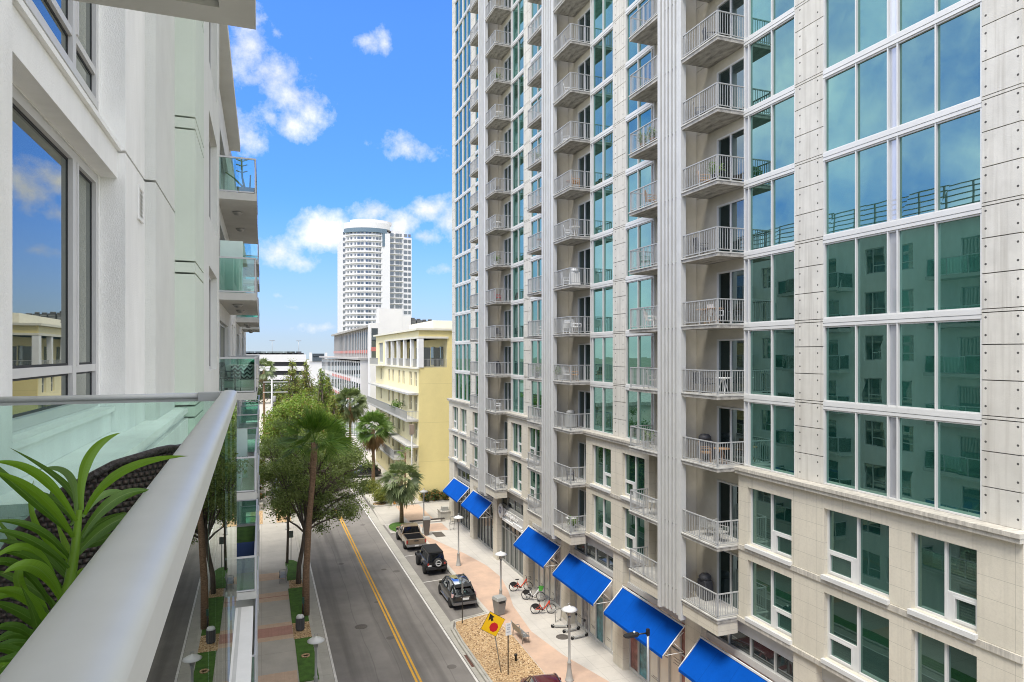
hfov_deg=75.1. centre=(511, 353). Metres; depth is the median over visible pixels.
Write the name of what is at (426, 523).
litter bin
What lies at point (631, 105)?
window
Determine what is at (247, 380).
sofa
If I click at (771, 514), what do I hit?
window
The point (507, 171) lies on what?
sliding door
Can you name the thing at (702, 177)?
patio chair
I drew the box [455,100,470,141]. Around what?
window
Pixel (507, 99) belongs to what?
sliding door
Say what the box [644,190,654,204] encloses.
patio chair
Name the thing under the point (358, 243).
curved windows
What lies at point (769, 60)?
window
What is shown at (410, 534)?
pickup truck
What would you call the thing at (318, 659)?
kerb
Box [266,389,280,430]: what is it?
cypress tree
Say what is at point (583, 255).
sliding door
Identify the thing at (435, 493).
shrub
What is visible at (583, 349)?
sliding door
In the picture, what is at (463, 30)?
window
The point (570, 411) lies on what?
covered grill
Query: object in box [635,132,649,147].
balcony plant
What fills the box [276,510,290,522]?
gravel patch
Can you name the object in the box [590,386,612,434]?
window
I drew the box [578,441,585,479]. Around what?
sliding door
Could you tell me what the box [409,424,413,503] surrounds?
downspout
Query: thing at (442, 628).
road marking
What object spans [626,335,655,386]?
window
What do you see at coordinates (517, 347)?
window
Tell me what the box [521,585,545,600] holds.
bicycle
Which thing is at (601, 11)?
window
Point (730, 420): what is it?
sliding door
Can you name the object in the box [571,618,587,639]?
electric scooter
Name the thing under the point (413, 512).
stamped path
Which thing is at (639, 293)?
window
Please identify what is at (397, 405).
balcony plant
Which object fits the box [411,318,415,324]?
rooftop unit
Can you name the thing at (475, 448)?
window
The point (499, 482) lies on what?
patio chair
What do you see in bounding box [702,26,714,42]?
patio chair
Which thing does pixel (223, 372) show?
patio chair
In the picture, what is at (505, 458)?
sliding door
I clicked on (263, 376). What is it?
fan palm
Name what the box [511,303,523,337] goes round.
window
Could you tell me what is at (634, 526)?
window
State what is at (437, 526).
stamped path
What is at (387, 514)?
driveway
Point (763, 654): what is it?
high window
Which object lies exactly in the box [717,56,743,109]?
sliding door
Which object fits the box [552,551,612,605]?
awning
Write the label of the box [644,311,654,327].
patio chair
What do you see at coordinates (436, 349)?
loggia door
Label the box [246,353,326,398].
parking garage
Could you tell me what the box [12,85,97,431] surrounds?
window
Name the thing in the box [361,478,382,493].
shrub
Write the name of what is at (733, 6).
sliding door
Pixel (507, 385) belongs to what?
sliding door
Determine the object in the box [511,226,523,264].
window
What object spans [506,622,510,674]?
parking sign
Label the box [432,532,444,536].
utility hatch
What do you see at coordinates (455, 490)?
awning
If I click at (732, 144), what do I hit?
sliding door
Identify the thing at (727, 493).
sliding door
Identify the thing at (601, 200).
window
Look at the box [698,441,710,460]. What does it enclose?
patio chair
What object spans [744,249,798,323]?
window
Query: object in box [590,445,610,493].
window
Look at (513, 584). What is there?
bicycle
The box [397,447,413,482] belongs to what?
fan palm
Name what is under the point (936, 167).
window
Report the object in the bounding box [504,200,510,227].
sliding door
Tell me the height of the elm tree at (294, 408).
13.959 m
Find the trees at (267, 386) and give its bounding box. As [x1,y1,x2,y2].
[246,372,318,404]
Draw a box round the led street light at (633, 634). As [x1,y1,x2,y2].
[623,628,649,681]
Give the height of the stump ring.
0.050 m
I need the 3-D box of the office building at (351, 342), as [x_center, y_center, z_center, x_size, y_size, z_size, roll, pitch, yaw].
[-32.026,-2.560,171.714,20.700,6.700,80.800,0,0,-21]
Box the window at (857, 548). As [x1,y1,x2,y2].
[820,509,889,604]
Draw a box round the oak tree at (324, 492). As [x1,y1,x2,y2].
[261,440,378,583]
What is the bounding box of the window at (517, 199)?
[511,187,523,227]
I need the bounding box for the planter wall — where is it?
[259,499,262,509]
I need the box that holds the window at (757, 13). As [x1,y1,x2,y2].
[744,0,794,38]
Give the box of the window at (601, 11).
[590,0,612,42]
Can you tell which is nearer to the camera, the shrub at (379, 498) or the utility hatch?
the utility hatch
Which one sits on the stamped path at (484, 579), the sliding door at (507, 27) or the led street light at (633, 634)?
the led street light at (633, 634)
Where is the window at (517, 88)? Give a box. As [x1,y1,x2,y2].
[511,72,523,117]
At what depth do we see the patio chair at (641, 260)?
34.53 m
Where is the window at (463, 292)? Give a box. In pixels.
[455,282,470,312]
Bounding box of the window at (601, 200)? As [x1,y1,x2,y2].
[590,182,613,235]
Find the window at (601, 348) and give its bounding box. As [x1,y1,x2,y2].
[590,337,615,382]
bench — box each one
[279,566,287,583]
[409,517,444,522]
[511,620,529,643]
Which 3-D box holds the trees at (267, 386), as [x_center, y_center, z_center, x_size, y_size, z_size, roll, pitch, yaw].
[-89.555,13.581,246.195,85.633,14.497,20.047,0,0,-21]
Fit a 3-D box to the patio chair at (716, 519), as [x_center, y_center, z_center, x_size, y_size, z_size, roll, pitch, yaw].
[9.163,7.786,29.290,0.544,0.920,0.570,0,0,-41]
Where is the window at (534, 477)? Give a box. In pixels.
[526,471,539,505]
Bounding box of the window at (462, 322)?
[455,313,472,341]
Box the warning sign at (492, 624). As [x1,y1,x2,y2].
[481,611,504,671]
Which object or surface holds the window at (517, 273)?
in the apartment tower at (851, 216)
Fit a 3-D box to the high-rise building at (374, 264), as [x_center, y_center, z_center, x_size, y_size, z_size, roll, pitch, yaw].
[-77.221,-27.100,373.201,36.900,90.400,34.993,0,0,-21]
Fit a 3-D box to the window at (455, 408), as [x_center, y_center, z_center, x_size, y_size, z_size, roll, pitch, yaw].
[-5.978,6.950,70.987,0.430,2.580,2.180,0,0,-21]
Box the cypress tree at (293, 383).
[260,358,309,454]
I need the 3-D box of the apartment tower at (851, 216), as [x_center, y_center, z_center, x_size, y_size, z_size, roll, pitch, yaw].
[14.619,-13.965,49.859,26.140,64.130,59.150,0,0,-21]
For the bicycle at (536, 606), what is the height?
1.094 m
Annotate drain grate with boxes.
[464,655,473,666]
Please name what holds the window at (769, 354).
in the apartment tower at (851, 216)
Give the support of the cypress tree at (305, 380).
on the road
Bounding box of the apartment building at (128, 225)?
[0,0,259,681]
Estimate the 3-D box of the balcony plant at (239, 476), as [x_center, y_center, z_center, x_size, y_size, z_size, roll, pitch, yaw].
[-8.858,3.722,21.416,0.806,1.028,0.869,0,0,28]
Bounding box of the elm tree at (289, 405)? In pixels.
[261,394,327,435]
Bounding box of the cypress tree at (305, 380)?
[298,360,317,400]
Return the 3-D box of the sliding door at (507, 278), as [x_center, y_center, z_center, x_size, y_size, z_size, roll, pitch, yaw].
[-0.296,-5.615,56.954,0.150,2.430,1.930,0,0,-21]
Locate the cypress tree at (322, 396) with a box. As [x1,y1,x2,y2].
[308,368,352,469]
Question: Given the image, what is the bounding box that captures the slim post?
[461,582,462,622]
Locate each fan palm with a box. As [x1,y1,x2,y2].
[259,357,277,465]
[271,400,360,615]
[334,386,370,440]
[354,408,396,480]
[374,459,423,522]
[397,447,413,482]
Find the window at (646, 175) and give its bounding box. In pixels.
[626,162,655,223]
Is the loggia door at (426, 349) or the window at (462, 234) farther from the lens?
the loggia door at (426, 349)
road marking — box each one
[296,489,478,681]
[338,517,421,681]
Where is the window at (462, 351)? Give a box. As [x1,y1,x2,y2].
[455,344,470,370]
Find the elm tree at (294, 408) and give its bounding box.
[257,390,336,459]
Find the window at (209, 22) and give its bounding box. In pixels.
[209,22,210,68]
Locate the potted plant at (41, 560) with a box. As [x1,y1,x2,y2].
[0,433,184,674]
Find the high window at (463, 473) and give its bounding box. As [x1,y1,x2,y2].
[459,469,469,481]
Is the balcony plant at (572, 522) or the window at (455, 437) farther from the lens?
the window at (455, 437)
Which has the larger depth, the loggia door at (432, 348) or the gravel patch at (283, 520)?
the loggia door at (432, 348)
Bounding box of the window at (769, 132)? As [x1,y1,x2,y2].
[744,93,795,180]
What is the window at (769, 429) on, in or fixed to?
in the apartment tower at (851, 216)
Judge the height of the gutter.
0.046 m
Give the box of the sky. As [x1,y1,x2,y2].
[228,0,451,358]
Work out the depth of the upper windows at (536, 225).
51.36 m
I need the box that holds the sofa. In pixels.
[223,364,257,390]
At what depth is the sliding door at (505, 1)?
57.24 m
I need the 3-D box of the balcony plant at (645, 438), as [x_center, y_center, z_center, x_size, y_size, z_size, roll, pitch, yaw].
[6.984,4.352,34.263,0.806,1.028,0.869,0,0,28]
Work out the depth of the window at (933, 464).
21.69 m
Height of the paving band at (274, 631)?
0.001 m
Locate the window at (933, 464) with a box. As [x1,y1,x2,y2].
[823,409,984,520]
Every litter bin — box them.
[296,614,304,630]
[423,516,430,535]
[492,594,506,614]
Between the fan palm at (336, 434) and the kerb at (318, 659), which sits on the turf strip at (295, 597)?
the fan palm at (336, 434)
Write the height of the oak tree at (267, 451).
12.570 m
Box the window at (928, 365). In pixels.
[823,319,986,414]
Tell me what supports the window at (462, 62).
in the apartment tower at (851, 216)
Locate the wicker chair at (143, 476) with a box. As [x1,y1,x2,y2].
[0,444,180,656]
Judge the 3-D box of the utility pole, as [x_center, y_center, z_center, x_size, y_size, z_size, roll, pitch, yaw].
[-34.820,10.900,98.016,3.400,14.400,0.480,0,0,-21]
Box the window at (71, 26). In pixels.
[23,0,97,110]
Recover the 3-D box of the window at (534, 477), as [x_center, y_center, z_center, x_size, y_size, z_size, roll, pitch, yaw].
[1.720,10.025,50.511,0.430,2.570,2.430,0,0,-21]
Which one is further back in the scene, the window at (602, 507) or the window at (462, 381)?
the window at (462, 381)
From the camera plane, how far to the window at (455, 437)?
71.02 m
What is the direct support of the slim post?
on the gravel bed
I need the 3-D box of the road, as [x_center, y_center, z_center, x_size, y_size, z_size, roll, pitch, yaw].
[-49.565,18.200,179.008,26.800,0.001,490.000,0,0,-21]
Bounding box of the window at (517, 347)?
[511,341,525,375]
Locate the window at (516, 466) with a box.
[509,461,521,495]
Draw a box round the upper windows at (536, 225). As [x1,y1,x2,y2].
[475,0,634,417]
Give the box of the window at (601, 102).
[590,79,612,139]
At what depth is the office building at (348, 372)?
152.98 m
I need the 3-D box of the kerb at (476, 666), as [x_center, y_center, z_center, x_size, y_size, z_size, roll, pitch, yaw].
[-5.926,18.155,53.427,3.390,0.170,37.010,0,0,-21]
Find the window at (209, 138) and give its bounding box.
[209,138,210,219]
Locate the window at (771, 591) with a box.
[745,561,791,644]
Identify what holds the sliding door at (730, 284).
in the apartment tower at (851, 216)
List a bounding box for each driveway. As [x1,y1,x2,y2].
[257,522,299,562]
[373,501,448,524]
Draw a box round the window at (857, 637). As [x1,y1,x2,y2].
[820,594,888,681]
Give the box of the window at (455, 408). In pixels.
[451,407,457,431]
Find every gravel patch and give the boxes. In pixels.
[250,511,262,523]
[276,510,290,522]
[289,579,301,587]
[292,621,311,638]
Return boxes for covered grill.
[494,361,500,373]
[566,410,575,427]
[569,268,580,283]
[697,572,712,600]
[698,434,712,459]
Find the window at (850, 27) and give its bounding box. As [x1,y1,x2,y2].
[823,0,961,70]
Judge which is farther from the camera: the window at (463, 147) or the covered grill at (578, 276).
the window at (463, 147)
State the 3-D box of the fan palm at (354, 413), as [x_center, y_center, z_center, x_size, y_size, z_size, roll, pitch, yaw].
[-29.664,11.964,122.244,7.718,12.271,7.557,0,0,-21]
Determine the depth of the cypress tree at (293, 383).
106.19 m
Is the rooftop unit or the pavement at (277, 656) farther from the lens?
the rooftop unit
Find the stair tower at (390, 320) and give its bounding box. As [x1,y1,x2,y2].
[368,308,410,432]
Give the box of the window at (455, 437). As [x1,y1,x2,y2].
[451,435,457,460]
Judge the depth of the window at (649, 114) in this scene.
37.38 m
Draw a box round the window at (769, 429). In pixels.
[744,401,797,476]
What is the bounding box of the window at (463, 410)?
[459,409,465,435]
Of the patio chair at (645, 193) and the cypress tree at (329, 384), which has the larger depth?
the cypress tree at (329, 384)
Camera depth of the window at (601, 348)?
41.23 m
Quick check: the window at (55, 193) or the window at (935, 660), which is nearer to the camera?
the window at (55, 193)
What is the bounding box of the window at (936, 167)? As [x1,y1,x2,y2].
[823,107,983,235]
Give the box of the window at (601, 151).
[590,131,612,187]
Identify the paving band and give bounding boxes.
[257,621,292,642]
[258,625,292,638]
[258,670,297,681]
[259,572,286,580]
[259,591,288,602]
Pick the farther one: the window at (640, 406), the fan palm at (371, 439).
the fan palm at (371, 439)
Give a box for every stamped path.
[396,504,431,520]
[420,523,448,530]
[424,535,608,681]
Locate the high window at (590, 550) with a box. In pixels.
[577,543,612,570]
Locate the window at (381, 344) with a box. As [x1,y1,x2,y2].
[380,343,382,361]
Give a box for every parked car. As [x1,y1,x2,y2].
[350,464,381,477]
[415,543,446,573]
[438,573,476,606]
[520,673,561,681]
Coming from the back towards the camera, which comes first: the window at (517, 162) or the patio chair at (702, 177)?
the window at (517, 162)
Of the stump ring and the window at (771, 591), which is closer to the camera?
the window at (771, 591)
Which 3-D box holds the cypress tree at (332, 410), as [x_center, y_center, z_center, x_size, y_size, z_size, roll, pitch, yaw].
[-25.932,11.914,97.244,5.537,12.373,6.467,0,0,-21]
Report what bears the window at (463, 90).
in the apartment tower at (851, 216)
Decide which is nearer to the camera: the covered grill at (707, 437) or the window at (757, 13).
the window at (757, 13)
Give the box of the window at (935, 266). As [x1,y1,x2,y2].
[823,213,984,318]
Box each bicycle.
[509,575,532,590]
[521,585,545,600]
[530,597,555,613]
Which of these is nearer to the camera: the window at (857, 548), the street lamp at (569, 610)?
the window at (857, 548)
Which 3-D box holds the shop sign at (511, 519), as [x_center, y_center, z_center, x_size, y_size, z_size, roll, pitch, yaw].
[-0.104,13.620,55.498,0.295,1.280,5.970,0,0,-21]
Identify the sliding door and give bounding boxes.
[504,0,510,7]
[504,18,510,44]
[504,55,510,81]
[504,91,510,117]
[504,127,510,154]
[504,164,510,191]
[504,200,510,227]
[504,237,510,264]
[504,273,510,301]
[504,309,510,337]
[504,346,510,374]
[504,382,510,409]
[504,421,507,449]
[504,456,507,485]
[578,7,589,42]
[578,55,589,90]
[578,103,589,139]
[578,151,589,187]
[578,199,589,235]
[578,247,589,284]
[578,295,589,332]
[578,343,589,380]
[578,390,589,427]
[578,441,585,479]
[578,488,585,527]
[717,0,743,38]
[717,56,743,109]
[717,127,743,181]
[717,197,743,252]
[717,268,743,323]
[717,338,743,393]
[717,406,743,464]
[717,479,737,539]
[717,551,737,609]
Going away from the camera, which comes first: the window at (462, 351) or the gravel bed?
the gravel bed
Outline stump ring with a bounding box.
[301,653,309,657]
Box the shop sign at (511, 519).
[498,503,522,532]
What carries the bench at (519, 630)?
on the stamped path at (484, 579)
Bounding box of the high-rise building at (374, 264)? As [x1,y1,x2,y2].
[337,219,411,332]
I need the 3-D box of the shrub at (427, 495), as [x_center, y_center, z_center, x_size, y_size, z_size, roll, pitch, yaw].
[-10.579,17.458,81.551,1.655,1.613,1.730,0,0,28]
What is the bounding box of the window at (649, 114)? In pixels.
[626,104,655,169]
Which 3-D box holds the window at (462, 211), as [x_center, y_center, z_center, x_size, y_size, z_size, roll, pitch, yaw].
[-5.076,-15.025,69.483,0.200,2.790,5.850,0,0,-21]
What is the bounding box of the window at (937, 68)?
[823,1,982,152]
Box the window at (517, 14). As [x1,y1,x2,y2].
[511,0,523,43]
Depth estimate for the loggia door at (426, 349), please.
83.90 m
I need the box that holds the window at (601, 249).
[590,234,612,284]
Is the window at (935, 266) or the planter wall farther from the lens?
the planter wall
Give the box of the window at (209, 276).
[209,276,210,368]
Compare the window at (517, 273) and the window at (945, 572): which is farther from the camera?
the window at (517, 273)
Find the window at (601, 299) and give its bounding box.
[590,285,614,332]
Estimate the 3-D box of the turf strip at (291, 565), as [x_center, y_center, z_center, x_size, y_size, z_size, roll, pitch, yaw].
[-18.381,18.080,55.854,1.100,0.030,5.500,0,0,-21]
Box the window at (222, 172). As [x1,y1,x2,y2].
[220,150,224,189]
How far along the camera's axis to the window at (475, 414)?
64.68 m
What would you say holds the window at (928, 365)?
in the apartment tower at (851, 216)
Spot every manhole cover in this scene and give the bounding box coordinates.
[355,624,366,628]
[556,634,567,639]
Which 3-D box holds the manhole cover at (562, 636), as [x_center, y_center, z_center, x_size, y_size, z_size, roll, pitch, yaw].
[3.230,18.091,42.559,0.840,0.012,0.840,0,0,-21]
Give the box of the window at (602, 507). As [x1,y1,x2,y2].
[590,495,610,545]
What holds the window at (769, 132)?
in the apartment tower at (851, 216)
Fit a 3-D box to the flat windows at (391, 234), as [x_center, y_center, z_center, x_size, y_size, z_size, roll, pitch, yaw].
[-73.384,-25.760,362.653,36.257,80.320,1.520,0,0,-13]
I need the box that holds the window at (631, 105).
[626,46,655,115]
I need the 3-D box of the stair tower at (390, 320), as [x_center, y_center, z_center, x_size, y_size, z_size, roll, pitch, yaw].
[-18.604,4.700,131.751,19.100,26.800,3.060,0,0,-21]
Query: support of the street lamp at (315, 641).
on the pavement at (277, 656)
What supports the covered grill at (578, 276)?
on the apartment tower at (851, 216)
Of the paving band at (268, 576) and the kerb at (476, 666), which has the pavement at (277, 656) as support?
the paving band at (268, 576)
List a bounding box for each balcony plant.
[225,159,254,193]
[237,453,253,485]
[391,399,403,414]
[553,365,559,379]
[568,515,579,530]
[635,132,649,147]
[641,429,654,448]
[646,127,656,141]
[707,161,724,179]
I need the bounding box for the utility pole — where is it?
[263,379,287,414]
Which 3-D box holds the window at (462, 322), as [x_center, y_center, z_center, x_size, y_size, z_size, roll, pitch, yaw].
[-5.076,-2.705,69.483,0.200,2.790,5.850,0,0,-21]
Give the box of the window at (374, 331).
[371,328,377,357]
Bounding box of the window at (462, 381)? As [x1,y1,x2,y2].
[455,373,470,401]
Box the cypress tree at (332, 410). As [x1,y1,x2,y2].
[324,396,347,467]
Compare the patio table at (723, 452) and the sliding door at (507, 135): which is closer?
the patio table at (723, 452)
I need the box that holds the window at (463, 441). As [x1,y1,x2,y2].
[459,439,465,465]
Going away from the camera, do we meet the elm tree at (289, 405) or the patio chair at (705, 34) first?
the patio chair at (705, 34)
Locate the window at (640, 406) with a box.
[626,390,655,444]
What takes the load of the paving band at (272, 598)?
on the pavement at (277, 656)
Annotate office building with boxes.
[319,356,367,444]
[331,325,367,357]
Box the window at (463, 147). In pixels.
[455,129,470,170]
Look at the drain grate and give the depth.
39.39 m
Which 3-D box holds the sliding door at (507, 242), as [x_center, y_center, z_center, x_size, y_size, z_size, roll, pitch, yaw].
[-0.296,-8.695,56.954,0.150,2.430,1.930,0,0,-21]
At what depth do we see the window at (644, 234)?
36.99 m
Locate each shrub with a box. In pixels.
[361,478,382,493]
[369,486,388,503]
[420,491,431,501]
[430,488,441,500]
[439,491,448,499]
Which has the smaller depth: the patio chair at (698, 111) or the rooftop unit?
the patio chair at (698, 111)
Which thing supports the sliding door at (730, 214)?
in the apartment tower at (851, 216)
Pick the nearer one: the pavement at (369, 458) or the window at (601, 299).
the window at (601, 299)
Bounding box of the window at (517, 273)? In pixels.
[511,264,523,300]
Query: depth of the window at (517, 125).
54.78 m
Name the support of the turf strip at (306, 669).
on the pavement at (277, 656)
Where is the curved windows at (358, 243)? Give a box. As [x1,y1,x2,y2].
[347,232,380,329]
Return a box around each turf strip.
[285,560,301,580]
[288,587,308,622]
[295,637,318,681]
[389,522,403,531]
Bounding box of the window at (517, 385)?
[511,378,523,413]
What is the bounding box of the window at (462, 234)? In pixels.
[455,221,470,255]
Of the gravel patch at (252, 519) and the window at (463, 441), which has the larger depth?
the gravel patch at (252, 519)
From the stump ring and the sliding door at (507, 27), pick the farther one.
the sliding door at (507, 27)
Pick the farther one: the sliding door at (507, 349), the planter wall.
the planter wall
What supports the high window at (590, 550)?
in the apartment tower at (851, 216)
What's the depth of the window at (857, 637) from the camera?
23.21 m
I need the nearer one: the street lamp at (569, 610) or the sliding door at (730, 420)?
the sliding door at (730, 420)
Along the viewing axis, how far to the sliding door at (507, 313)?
57.24 m
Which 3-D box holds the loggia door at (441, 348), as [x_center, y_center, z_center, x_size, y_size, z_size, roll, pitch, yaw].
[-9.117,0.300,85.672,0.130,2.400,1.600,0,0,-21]
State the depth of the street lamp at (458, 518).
56.85 m
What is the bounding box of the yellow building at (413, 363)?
[367,320,451,500]
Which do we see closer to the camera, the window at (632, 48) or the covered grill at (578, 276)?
the window at (632, 48)
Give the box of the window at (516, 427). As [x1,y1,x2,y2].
[509,423,521,457]
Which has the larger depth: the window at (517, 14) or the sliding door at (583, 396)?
the window at (517, 14)
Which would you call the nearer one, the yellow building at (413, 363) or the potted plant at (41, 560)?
the potted plant at (41, 560)
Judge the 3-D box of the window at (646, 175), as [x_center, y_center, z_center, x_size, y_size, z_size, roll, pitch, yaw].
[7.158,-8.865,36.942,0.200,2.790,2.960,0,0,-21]
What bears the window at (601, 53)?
in the apartment tower at (851, 216)
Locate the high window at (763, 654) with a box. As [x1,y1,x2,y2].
[719,631,792,681]
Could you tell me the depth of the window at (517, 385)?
54.78 m
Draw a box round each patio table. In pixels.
[714,447,729,463]
[719,377,731,393]
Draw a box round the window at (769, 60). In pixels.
[744,14,794,109]
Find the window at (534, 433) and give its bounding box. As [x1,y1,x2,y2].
[526,428,539,463]
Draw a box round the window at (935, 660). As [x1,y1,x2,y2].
[915,631,976,681]
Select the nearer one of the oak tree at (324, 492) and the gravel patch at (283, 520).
the oak tree at (324, 492)
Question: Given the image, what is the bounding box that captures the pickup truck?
[396,522,425,548]
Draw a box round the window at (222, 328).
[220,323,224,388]
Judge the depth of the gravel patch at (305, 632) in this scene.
43.20 m
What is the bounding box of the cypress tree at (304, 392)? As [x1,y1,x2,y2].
[301,387,323,452]
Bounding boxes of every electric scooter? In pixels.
[551,613,570,627]
[562,612,579,632]
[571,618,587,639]
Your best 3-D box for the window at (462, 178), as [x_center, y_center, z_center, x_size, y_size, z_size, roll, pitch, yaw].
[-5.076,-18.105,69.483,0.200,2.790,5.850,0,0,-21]
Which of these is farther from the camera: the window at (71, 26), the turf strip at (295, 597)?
the turf strip at (295, 597)
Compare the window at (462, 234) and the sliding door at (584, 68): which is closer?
the sliding door at (584, 68)
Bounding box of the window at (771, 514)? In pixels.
[745,488,791,565]
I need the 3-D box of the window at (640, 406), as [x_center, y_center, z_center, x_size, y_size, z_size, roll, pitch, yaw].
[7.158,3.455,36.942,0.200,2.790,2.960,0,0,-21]
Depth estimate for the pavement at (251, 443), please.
129.27 m
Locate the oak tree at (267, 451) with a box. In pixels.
[258,415,332,563]
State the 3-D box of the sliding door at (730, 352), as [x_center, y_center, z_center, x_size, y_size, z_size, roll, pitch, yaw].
[9.874,0.545,29.902,0.150,2.430,1.930,0,0,-21]
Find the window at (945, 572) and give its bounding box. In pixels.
[907,533,977,640]
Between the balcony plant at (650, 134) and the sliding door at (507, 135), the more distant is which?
the sliding door at (507, 135)
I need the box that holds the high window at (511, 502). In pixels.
[503,498,522,514]
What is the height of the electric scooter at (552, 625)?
1.168 m
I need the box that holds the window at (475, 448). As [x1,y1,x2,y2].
[472,446,477,471]
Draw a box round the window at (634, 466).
[620,454,644,505]
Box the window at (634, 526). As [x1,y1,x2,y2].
[620,508,644,563]
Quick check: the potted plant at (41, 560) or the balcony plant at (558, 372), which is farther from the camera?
the balcony plant at (558, 372)
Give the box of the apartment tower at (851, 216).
[447,0,1023,681]
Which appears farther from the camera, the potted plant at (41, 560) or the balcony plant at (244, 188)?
the balcony plant at (244, 188)
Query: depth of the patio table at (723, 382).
29.38 m
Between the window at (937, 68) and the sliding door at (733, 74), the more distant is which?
the sliding door at (733, 74)
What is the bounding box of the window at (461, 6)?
[455,0,469,27]
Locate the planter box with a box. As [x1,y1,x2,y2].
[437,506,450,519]
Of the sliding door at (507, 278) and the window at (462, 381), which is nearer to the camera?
the sliding door at (507, 278)
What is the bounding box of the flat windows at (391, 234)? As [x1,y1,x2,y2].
[343,232,410,329]
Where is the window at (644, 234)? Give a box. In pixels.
[626,219,655,276]
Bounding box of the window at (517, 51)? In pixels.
[511,34,523,80]
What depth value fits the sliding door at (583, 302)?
43.72 m
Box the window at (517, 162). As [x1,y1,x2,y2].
[511,149,523,190]
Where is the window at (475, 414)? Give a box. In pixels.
[472,412,477,439]
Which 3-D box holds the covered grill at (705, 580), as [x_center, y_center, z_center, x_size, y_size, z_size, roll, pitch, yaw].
[8.957,10.751,30.877,0.565,1.150,0.675,0,0,-21]
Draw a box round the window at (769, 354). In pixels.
[744,328,794,398]
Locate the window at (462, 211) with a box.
[455,190,470,227]
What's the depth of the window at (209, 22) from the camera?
15.36 m
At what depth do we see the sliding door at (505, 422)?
57.47 m
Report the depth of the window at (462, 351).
69.59 m
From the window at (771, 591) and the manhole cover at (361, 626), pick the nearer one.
the window at (771, 591)
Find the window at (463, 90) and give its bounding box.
[455,69,470,112]
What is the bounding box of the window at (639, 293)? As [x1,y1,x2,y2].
[626,277,655,330]
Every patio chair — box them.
[219,362,241,390]
[496,478,503,487]
[572,178,579,186]
[572,319,581,332]
[639,253,649,267]
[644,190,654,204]
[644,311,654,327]
[693,102,705,117]
[693,237,707,253]
[693,372,707,392]
[696,171,709,185]
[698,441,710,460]
[700,372,712,392]
[700,516,712,533]
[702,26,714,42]
[707,304,723,322]
[712,518,728,540]
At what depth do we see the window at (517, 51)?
54.78 m
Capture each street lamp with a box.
[307,633,324,681]
[419,488,427,533]
[453,513,463,565]
[495,549,506,593]
[561,603,576,681]
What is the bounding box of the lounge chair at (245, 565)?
[237,541,253,578]
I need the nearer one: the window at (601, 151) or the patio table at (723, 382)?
the patio table at (723, 382)
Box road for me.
[281,401,482,681]
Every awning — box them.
[443,477,469,501]
[461,490,492,518]
[513,525,560,568]
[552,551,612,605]
[603,586,684,658]
[678,635,771,681]
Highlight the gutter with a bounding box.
[270,399,484,681]
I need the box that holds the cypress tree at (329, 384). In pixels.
[323,374,350,436]
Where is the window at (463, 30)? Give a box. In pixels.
[455,8,470,55]
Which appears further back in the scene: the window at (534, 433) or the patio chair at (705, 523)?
the window at (534, 433)
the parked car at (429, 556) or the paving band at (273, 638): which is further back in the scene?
the parked car at (429, 556)
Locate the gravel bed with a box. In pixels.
[456,614,543,681]
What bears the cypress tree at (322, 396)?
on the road
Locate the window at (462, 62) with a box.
[455,39,470,84]
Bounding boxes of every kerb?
[270,402,323,681]
[351,477,448,506]
[386,524,489,681]
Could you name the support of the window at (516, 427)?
in the apartment tower at (851, 216)
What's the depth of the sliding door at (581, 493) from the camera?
43.95 m
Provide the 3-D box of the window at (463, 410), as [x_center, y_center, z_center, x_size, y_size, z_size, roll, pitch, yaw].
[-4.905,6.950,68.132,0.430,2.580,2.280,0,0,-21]
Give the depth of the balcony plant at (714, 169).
29.15 m
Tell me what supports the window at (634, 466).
in the apartment tower at (851, 216)
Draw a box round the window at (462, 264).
[455,252,470,284]
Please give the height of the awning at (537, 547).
1.460 m
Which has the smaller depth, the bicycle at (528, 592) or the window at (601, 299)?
the window at (601, 299)
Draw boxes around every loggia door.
[424,347,429,366]
[431,347,433,364]
[434,347,439,365]
[440,347,442,365]
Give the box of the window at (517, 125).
[511,110,523,153]
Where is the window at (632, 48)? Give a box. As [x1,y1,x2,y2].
[626,0,655,61]
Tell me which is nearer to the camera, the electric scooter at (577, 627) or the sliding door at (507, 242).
the electric scooter at (577, 627)
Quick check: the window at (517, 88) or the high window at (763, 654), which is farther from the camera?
the window at (517, 88)
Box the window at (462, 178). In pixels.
[455,160,470,198]
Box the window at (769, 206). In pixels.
[744,171,794,252]
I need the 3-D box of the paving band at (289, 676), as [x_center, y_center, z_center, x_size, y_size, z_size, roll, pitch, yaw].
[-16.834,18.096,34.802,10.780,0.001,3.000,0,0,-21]
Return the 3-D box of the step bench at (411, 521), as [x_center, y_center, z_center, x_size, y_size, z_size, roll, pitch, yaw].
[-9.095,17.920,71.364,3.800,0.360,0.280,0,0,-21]
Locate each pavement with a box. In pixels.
[246,399,284,524]
[257,558,319,681]
[342,427,448,504]
[385,520,643,681]
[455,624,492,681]
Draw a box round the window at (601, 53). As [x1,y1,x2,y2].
[590,28,612,90]
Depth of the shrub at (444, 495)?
82.03 m
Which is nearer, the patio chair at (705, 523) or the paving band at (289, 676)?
the patio chair at (705, 523)
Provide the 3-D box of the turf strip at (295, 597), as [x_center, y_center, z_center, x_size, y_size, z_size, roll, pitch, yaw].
[-15.478,18.080,48.132,1.100,0.030,7.000,0,0,-21]
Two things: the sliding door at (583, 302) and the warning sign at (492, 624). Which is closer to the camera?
the warning sign at (492, 624)
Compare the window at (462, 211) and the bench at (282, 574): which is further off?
the window at (462, 211)

